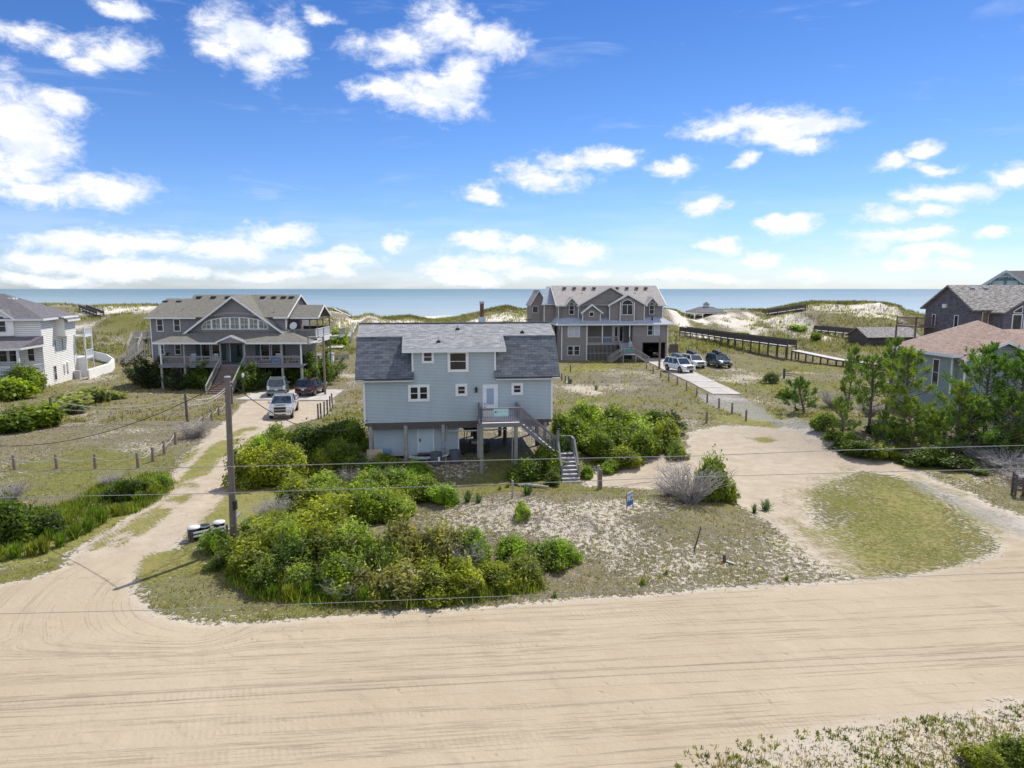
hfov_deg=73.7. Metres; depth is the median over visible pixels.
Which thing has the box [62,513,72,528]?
tall weed
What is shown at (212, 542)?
shrub
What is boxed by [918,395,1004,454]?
pine tree
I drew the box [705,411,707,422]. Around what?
fence post
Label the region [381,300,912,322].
dune scrub
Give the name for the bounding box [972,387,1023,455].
pine tree
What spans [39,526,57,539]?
tall weed
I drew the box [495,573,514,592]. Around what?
tall weed
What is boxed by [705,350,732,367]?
parked suv
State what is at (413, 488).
shrub
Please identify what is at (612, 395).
field grass
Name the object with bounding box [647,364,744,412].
rope
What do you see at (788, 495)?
sand lot
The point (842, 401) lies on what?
pine tree
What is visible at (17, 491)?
dead shrub
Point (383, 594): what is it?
tall weed
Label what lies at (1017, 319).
window
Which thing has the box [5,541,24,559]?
tall weed
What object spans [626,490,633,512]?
yard sign
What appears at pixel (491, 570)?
shrub
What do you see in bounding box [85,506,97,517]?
tall weed
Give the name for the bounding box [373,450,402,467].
shrub
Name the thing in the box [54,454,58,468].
fence post
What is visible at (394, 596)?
tall weed
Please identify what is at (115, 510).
tall weed
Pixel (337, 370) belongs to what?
juniper
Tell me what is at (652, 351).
parked car
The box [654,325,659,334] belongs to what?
window
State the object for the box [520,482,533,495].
yucca
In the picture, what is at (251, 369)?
juniper
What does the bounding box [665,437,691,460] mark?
shrub
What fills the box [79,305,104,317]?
dune deck
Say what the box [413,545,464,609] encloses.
shrub
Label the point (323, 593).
tall weed
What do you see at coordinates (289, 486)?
shrub
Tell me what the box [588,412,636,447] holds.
shrub
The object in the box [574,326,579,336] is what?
window
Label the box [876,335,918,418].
pine tree
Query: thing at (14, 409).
shrub
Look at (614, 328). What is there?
glass door
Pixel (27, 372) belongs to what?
shrub
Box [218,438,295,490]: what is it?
shrub
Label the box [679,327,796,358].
boardwalk
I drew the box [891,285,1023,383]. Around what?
shingle house
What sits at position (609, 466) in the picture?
shrub
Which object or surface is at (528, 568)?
shrub
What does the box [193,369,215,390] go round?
juniper
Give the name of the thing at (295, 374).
juniper
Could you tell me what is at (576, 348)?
window
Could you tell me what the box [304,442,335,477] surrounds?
shrub
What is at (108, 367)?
pool fence
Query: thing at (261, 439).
shrub
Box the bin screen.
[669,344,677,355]
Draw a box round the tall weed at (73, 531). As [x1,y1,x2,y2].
[62,523,83,540]
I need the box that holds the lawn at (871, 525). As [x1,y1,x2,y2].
[803,473,1001,580]
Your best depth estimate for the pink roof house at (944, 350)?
62.69 m
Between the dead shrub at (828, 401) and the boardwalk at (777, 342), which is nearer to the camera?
the dead shrub at (828, 401)
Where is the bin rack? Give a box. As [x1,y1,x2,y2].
[187,524,227,541]
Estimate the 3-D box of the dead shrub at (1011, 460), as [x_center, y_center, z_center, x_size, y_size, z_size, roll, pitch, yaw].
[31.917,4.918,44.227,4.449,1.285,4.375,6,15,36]
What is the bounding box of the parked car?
[645,347,658,356]
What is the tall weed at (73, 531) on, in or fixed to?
on the ground at (186, 558)
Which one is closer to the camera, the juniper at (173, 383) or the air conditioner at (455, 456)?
the air conditioner at (455, 456)
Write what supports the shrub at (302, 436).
on the ground at (186, 558)
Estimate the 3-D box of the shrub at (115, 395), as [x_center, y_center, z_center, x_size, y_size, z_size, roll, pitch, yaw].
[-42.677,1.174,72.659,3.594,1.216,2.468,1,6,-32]
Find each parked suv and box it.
[266,376,289,395]
[294,377,326,395]
[663,353,695,372]
[682,350,706,367]
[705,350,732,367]
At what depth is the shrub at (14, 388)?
72.53 m
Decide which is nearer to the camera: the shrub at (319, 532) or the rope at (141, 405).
the shrub at (319, 532)
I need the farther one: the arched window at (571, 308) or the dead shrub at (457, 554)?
the arched window at (571, 308)
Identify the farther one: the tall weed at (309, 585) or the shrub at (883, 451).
the shrub at (883, 451)
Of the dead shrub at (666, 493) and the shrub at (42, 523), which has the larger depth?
the dead shrub at (666, 493)
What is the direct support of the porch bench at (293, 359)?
on the porch house at (234, 331)
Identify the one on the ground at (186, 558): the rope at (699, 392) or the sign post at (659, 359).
the sign post at (659, 359)
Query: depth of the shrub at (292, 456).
41.39 m
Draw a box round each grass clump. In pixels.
[551,590,559,598]
[636,577,648,584]
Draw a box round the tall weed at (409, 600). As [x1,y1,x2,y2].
[399,588,419,605]
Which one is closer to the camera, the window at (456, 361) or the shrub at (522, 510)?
the shrub at (522, 510)
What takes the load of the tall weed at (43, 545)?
on the ground at (186, 558)
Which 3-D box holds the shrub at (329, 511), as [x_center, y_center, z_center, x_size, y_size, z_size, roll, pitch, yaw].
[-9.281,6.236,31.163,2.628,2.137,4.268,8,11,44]
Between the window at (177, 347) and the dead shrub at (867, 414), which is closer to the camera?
the dead shrub at (867, 414)
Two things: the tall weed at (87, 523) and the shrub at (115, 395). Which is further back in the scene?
the shrub at (115, 395)
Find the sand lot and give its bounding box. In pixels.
[587,426,1023,568]
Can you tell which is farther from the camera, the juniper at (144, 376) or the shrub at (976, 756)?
the juniper at (144, 376)
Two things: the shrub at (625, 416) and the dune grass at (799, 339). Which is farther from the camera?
the dune grass at (799, 339)
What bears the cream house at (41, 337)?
on the ground at (186, 558)
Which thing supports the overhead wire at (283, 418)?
attached to the utility pole at (233, 506)
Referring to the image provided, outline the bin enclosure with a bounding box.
[1011,471,1023,496]
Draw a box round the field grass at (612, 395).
[0,331,1011,422]
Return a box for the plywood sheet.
[367,449,391,462]
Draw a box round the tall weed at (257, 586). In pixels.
[245,571,263,592]
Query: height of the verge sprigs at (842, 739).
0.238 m
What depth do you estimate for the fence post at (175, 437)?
51.97 m
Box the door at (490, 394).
[484,386,496,416]
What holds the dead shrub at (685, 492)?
on the ground at (186, 558)
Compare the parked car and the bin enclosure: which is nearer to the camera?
the bin enclosure
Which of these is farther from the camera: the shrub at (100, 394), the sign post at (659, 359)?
the sign post at (659, 359)
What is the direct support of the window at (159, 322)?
in the porch house at (234, 331)
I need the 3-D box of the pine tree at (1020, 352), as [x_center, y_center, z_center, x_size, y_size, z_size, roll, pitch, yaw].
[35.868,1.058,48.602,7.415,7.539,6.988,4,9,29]
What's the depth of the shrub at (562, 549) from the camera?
28.65 m
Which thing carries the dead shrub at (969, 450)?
on the ground at (186, 558)
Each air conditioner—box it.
[430,451,441,465]
[449,449,460,463]
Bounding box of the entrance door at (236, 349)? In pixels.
[229,343,243,361]
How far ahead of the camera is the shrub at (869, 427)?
50.19 m
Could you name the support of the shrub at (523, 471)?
on the ground at (186, 558)
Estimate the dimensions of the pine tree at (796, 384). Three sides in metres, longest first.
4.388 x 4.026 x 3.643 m
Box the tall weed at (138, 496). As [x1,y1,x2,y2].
[131,491,143,502]
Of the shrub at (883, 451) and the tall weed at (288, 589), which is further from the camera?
the shrub at (883, 451)
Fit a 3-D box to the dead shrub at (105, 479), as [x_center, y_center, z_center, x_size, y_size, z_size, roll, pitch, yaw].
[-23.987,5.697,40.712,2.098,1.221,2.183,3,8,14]
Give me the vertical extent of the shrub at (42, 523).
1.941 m
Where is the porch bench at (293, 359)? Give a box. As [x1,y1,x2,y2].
[287,355,299,362]
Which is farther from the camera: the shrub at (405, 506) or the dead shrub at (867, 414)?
the dead shrub at (867, 414)
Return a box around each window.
[0,316,6,331]
[0,351,7,361]
[8,351,16,361]
[27,348,35,361]
[53,365,57,380]
[156,319,163,331]
[158,344,164,354]
[173,319,180,331]
[174,344,181,354]
[200,344,210,359]
[211,344,221,358]
[260,344,269,359]
[271,344,280,359]
[408,384,429,401]
[422,353,433,362]
[447,352,468,371]
[455,384,466,395]
[511,383,522,394]
[532,306,537,312]
[567,346,572,354]
[568,326,573,336]
[569,302,573,314]
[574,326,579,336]
[574,346,579,354]
[622,300,632,314]
[647,325,652,334]
[649,302,654,313]
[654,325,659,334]
[931,358,939,385]
[953,315,958,326]
[981,312,988,323]
[992,281,1003,284]
[1007,281,1017,284]
[1011,314,1022,328]
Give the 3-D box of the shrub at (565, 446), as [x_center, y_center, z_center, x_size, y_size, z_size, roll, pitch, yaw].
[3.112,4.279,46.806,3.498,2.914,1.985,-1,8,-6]
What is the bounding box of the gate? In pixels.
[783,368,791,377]
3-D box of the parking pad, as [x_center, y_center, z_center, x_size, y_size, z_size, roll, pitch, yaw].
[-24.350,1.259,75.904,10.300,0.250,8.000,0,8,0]
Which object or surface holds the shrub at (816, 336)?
on the ground at (186, 558)
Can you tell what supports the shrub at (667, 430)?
on the ground at (186, 558)
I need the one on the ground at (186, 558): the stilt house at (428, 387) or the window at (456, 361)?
the stilt house at (428, 387)
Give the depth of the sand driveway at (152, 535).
37.66 m
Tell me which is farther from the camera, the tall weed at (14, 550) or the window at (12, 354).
the window at (12, 354)
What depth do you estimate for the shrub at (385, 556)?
26.88 m
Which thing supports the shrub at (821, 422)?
on the ground at (186, 558)
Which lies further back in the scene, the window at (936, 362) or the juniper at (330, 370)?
the juniper at (330, 370)
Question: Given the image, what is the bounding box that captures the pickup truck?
[268,393,298,417]
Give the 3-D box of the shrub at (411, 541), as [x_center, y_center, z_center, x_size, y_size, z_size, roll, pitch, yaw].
[-4.205,6.430,27.620,3.088,2.960,2.449,0,7,27]
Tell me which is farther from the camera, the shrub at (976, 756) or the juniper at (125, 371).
the juniper at (125, 371)
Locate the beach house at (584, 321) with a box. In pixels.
[526,286,673,362]
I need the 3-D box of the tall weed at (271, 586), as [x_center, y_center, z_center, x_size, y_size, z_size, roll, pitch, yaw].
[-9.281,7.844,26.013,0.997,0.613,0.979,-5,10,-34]
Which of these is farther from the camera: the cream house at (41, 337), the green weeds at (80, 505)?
the cream house at (41, 337)
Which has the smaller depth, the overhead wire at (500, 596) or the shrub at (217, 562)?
the overhead wire at (500, 596)
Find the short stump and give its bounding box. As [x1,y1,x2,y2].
[723,554,734,563]
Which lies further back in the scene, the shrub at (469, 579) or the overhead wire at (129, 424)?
the overhead wire at (129, 424)
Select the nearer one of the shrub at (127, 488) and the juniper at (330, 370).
the shrub at (127, 488)
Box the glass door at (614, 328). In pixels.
[612,326,622,341]
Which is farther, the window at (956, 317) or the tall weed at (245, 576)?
the window at (956, 317)
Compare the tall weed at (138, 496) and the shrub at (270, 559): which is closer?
the shrub at (270, 559)
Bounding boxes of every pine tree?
[778,375,819,412]
[822,395,861,432]
[838,346,869,415]
[845,351,902,422]
[869,344,938,438]
[871,408,902,444]
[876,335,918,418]
[880,396,943,447]
[909,406,971,452]
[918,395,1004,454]
[928,379,990,454]
[931,340,1023,430]
[969,348,1023,428]
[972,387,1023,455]
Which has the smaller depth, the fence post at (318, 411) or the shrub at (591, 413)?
the shrub at (591, 413)
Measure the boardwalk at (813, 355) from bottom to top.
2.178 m
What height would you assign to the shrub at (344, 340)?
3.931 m
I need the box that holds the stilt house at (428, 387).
[355,301,580,482]
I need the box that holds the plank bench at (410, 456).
[409,454,447,464]
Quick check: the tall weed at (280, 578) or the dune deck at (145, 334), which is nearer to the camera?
the tall weed at (280, 578)
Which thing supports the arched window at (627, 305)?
in the beach house at (584, 321)
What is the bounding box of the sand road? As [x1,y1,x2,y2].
[0,541,1023,767]
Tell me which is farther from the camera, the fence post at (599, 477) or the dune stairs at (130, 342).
the dune stairs at (130, 342)
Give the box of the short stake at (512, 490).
[511,480,513,498]
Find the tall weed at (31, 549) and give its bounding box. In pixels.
[20,540,38,556]
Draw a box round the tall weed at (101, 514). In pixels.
[94,507,110,523]
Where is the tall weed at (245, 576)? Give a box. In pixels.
[235,569,248,584]
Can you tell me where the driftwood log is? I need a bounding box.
[518,483,548,487]
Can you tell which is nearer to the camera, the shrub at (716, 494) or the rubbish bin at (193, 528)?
the rubbish bin at (193, 528)
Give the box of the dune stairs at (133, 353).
[118,343,145,364]
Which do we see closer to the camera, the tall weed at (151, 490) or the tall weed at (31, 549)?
the tall weed at (31, 549)
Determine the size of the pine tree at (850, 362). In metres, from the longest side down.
6.464 x 3.100 x 2.554 m
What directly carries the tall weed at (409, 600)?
on the ground at (186, 558)
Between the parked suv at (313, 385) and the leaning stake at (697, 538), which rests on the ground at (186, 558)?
the leaning stake at (697, 538)
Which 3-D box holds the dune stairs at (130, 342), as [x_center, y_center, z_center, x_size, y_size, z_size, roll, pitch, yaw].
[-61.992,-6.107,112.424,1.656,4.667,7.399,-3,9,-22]
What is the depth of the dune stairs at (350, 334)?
138.56 m
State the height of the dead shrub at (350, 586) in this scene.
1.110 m
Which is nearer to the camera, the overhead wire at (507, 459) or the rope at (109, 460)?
the overhead wire at (507, 459)
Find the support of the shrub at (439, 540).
on the ground at (186, 558)
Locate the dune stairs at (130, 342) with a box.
[126,331,143,358]
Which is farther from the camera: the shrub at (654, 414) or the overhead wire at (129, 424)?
the shrub at (654, 414)
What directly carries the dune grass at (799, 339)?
on the ground at (186, 558)
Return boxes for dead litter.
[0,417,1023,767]
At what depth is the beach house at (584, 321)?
111.98 m
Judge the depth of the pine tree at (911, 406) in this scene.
48.01 m
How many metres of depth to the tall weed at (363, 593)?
25.36 m
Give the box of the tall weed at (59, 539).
[48,531,75,547]
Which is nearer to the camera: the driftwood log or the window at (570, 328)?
the driftwood log
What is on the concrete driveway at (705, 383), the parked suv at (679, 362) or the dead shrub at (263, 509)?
the parked suv at (679, 362)
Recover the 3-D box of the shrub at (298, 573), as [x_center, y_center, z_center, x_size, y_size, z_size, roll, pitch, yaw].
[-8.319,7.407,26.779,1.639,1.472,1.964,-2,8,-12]
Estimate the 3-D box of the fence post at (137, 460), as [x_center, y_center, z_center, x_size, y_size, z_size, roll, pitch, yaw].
[-24.807,5.197,45.254,0.203,1.303,0.222,2,8,13]
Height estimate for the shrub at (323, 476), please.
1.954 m
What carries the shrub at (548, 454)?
on the ground at (186, 558)
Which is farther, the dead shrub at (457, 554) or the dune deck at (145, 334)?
the dune deck at (145, 334)
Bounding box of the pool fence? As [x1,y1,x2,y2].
[84,351,114,379]
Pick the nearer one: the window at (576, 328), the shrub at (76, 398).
the shrub at (76, 398)
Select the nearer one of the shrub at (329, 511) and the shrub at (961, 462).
the shrub at (329, 511)
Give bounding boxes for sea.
[0,289,941,315]
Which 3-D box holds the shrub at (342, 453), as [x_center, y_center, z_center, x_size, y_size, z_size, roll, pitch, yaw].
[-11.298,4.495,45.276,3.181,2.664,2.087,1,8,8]
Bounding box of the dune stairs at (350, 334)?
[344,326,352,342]
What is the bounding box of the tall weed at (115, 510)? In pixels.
[108,501,122,516]
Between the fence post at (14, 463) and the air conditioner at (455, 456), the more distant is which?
the air conditioner at (455, 456)
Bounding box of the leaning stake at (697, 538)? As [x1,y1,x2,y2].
[693,527,700,548]
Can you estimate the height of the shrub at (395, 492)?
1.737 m
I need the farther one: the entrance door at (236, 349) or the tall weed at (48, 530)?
the entrance door at (236, 349)
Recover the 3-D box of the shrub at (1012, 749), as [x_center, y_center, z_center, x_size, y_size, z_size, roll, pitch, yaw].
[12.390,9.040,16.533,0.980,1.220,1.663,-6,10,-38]
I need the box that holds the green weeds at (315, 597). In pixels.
[220,571,545,611]
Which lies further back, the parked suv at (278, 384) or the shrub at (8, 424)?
the parked suv at (278, 384)
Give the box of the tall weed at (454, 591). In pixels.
[448,586,467,602]
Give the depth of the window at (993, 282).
103.66 m
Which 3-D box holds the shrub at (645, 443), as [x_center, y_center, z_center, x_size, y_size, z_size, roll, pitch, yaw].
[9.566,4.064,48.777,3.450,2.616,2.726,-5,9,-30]
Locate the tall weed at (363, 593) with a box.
[356,584,374,606]
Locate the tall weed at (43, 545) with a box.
[34,533,51,553]
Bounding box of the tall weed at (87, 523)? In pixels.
[78,516,96,532]
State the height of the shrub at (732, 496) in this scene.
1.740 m
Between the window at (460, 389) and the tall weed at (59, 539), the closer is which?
the tall weed at (59, 539)
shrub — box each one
[0,374,41,400]
[0,399,38,417]
[0,412,37,433]
[0,476,31,499]
[0,486,38,542]
[0,504,72,542]
[3,360,47,391]
[16,400,66,431]
[43,386,95,414]
[77,385,110,402]
[93,469,126,484]
[98,471,144,502]
[106,389,128,399]
[136,474,161,491]
[149,471,173,485]
[168,414,221,438]
[195,525,232,556]
[198,542,236,572]
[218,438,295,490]
[218,527,275,584]
[231,509,313,549]
[237,514,264,531]
[242,427,273,458]
[245,491,298,515]
[246,530,318,586]
[249,550,283,589]
[255,503,296,521]
[262,416,287,443]
[262,434,309,458]
[264,444,308,487]
[268,502,304,549]
[273,467,320,512]
[276,493,351,529]
[279,556,320,593]
[283,418,327,455]
[295,487,357,518]
[300,510,352,567]
[303,412,352,455]
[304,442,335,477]
[304,466,347,488]
[309,477,341,501]
[309,549,372,603]
[319,505,375,566]
[319,576,361,596]
[323,431,365,470]
[324,327,348,345]
[328,409,368,452]
[336,473,381,494]
[339,465,362,482]
[344,560,386,610]
[345,479,398,524]
[349,520,406,572]
[351,464,391,489]
[355,455,402,474]
[364,508,447,568]
[365,483,413,509]
[371,533,415,574]
[371,552,426,605]
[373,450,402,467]
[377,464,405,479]
[380,461,421,490]
[380,490,416,523]
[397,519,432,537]
[398,457,435,479]
[400,470,438,501]
[411,514,473,568]
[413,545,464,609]
[421,481,461,508]
[442,549,484,606]
[445,531,486,562]
[454,522,491,564]
[471,554,533,594]
[491,529,531,560]
[501,549,549,593]
[505,454,547,485]
[513,497,531,522]
[522,539,570,572]
[527,443,565,472]
[532,429,580,460]
[535,531,585,567]
[543,461,560,486]
[549,401,594,449]
[563,399,605,427]
[575,427,615,462]
[580,465,593,479]
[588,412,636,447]
[591,439,646,468]
[595,397,658,434]
[600,458,619,473]
[623,411,652,435]
[628,423,664,458]
[640,403,687,431]
[645,478,692,496]
[653,414,681,448]
[653,455,731,503]
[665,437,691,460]
[693,443,736,501]
[717,479,740,504]
[758,369,781,384]
[775,387,793,398]
[788,324,808,330]
[808,410,839,431]
[809,332,821,341]
[815,388,855,407]
[820,428,872,444]
[824,438,878,458]
[852,400,889,416]
[863,420,918,437]
[864,438,906,460]
[888,441,917,457]
[897,440,953,467]
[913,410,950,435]
[935,452,991,475]
[947,434,1012,453]
[949,442,1006,459]
[952,741,1012,767]
[964,443,1023,469]
[983,730,1023,767]
[993,463,1023,482]
[1000,430,1023,452]
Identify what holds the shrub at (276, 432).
on the ground at (186, 558)
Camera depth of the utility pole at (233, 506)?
30.18 m
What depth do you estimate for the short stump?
29.01 m
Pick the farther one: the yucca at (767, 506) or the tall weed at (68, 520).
the yucca at (767, 506)
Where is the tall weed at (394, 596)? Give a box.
[380,588,401,602]
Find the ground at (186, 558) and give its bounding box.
[0,302,1023,767]
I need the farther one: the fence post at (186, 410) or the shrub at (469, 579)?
the fence post at (186, 410)
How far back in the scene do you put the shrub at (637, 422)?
52.32 m
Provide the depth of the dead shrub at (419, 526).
28.87 m
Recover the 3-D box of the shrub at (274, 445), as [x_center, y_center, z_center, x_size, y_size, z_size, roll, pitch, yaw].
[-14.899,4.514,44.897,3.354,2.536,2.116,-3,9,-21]
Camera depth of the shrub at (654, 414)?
55.05 m
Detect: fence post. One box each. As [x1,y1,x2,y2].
[11,455,16,469]
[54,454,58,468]
[93,454,96,468]
[135,453,139,467]
[151,447,154,461]
[162,440,165,454]
[174,431,176,444]
[184,394,188,421]
[217,405,219,415]
[230,380,232,403]
[317,404,318,419]
[323,401,324,416]
[597,465,601,488]
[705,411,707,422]
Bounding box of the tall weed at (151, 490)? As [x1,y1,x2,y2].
[145,484,160,498]
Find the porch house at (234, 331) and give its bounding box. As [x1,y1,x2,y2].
[144,295,344,394]
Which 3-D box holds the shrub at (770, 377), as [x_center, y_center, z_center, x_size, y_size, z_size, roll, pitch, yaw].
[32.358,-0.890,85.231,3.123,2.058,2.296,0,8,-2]
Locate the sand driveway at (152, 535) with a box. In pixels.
[61,393,334,574]
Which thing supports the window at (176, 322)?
in the porch house at (234, 331)
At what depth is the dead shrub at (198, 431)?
54.16 m
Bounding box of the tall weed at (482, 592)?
[472,583,490,598]
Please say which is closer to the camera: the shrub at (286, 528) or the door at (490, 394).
the shrub at (286, 528)
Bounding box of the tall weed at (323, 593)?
[320,585,333,602]
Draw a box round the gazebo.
[685,302,727,318]
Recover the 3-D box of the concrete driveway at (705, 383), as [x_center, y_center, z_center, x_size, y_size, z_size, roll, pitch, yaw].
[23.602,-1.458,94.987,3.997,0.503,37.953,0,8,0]
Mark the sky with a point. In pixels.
(145, 144)
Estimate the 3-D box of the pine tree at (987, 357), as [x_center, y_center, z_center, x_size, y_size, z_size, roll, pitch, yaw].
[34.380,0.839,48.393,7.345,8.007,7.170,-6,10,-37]
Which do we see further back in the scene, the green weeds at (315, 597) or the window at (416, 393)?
the window at (416, 393)
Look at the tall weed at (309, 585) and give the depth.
25.99 m
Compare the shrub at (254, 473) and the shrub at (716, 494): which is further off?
the shrub at (254, 473)
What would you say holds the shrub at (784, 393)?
on the ground at (186, 558)
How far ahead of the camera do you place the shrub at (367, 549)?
27.31 m
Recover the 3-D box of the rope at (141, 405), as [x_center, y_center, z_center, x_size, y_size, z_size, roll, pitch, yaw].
[-34.294,1.056,64.453,11.834,1.424,9.650,0,8,0]
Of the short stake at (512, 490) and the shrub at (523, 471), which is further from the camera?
the shrub at (523, 471)
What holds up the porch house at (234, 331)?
on the ground at (186, 558)
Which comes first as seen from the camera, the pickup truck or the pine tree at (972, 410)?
the pine tree at (972, 410)
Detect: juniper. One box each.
[120,352,178,388]
[122,364,149,384]
[159,369,190,390]
[182,359,210,388]
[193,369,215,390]
[231,363,261,392]
[232,361,270,391]
[267,365,310,383]
[284,348,329,384]
[310,348,345,382]
[317,354,347,380]
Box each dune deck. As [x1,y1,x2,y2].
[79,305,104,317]
[133,331,151,355]
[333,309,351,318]
[765,304,805,314]
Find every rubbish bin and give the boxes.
[187,525,199,539]
[199,523,209,536]
[212,520,224,529]
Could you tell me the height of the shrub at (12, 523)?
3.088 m
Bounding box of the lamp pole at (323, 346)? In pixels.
[307,336,325,393]
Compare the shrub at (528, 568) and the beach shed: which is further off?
the beach shed
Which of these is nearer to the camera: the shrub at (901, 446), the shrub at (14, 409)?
the shrub at (901, 446)
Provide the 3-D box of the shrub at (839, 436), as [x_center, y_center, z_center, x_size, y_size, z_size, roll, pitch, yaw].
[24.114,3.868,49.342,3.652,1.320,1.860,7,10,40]
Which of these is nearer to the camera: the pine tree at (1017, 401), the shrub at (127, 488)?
the shrub at (127, 488)
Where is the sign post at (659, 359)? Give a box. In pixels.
[658,336,660,368]
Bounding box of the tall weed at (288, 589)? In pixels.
[279,581,298,601]
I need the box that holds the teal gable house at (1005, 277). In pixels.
[982,270,1023,284]
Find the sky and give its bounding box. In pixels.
[0,0,1023,288]
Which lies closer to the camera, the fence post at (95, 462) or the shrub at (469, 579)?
the shrub at (469, 579)
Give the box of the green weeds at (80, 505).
[0,470,177,561]
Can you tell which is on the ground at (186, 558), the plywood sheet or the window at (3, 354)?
the plywood sheet
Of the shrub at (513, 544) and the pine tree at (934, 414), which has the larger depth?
the pine tree at (934, 414)
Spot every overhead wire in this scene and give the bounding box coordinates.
[0,445,1023,471]
[0,468,1023,497]
[2,572,1021,613]
[18,381,224,445]
[230,383,367,430]
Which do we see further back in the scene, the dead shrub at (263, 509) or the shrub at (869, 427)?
the shrub at (869, 427)
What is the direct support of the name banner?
attached to the stilt house at (428, 387)
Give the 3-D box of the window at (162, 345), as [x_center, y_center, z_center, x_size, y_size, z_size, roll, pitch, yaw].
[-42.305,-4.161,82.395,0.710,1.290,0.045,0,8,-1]
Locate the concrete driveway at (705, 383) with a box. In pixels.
[647,358,740,394]
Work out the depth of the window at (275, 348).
82.66 m
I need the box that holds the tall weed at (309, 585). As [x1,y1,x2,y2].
[297,579,318,597]
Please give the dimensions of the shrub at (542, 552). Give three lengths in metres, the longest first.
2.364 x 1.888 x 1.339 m
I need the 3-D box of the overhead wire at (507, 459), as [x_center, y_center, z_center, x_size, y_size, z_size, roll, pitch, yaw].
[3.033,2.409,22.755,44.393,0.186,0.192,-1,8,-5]
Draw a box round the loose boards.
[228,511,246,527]
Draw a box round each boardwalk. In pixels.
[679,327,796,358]
[791,350,875,367]
[813,325,854,337]
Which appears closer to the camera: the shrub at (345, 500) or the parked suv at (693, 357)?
the shrub at (345, 500)
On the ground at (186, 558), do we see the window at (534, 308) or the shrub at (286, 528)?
the shrub at (286, 528)
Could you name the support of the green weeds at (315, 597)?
on the ground at (186, 558)
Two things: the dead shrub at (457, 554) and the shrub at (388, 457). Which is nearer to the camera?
the dead shrub at (457, 554)
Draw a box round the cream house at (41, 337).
[0,294,94,387]
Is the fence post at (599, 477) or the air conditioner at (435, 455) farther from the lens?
the air conditioner at (435, 455)
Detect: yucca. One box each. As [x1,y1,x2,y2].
[460,489,472,501]
[472,493,484,502]
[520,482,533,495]
[747,503,761,513]
[760,498,774,510]
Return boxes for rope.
[13,406,223,461]
[52,381,231,411]
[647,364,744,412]
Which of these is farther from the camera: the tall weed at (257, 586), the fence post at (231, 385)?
the fence post at (231, 385)
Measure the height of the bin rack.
0.607 m
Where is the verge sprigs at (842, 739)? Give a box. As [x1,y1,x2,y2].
[675,704,1023,767]
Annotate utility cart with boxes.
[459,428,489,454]
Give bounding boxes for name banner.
[493,409,508,416]
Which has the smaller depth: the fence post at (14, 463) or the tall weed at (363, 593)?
the tall weed at (363, 593)
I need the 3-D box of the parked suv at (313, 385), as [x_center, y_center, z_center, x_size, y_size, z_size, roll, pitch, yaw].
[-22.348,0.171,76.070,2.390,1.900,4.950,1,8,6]
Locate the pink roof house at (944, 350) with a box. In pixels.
[892,320,1023,420]
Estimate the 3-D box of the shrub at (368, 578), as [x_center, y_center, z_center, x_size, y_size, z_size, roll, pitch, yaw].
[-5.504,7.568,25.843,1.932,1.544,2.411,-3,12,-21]
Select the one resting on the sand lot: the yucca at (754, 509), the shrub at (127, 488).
the yucca at (754, 509)
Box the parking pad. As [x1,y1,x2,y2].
[234,389,343,400]
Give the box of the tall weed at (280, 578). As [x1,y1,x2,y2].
[275,569,287,589]
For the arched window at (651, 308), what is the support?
in the beach house at (584, 321)
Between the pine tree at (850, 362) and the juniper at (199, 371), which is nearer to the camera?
the pine tree at (850, 362)
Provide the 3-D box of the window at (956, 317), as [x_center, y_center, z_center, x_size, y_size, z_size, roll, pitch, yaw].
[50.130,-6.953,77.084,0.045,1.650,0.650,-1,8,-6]
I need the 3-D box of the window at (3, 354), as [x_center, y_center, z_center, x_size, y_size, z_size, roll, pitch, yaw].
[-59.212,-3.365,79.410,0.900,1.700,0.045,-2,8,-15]
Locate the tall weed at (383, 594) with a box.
[376,587,391,602]
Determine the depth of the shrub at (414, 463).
44.14 m
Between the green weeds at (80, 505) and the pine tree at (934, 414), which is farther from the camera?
the pine tree at (934, 414)
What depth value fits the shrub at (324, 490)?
36.26 m
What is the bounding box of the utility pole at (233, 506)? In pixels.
[224,376,237,541]
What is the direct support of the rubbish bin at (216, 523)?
on the bin rack
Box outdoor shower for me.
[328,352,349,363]
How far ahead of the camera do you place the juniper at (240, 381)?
77.64 m
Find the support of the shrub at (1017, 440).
on the ground at (186, 558)
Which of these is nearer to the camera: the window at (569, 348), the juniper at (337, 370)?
the juniper at (337, 370)
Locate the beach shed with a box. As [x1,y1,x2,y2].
[845,327,919,345]
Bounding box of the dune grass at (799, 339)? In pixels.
[39,299,924,354]
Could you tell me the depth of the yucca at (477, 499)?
35.29 m
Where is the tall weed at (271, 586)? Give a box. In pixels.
[261,582,280,599]
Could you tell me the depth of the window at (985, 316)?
74.84 m

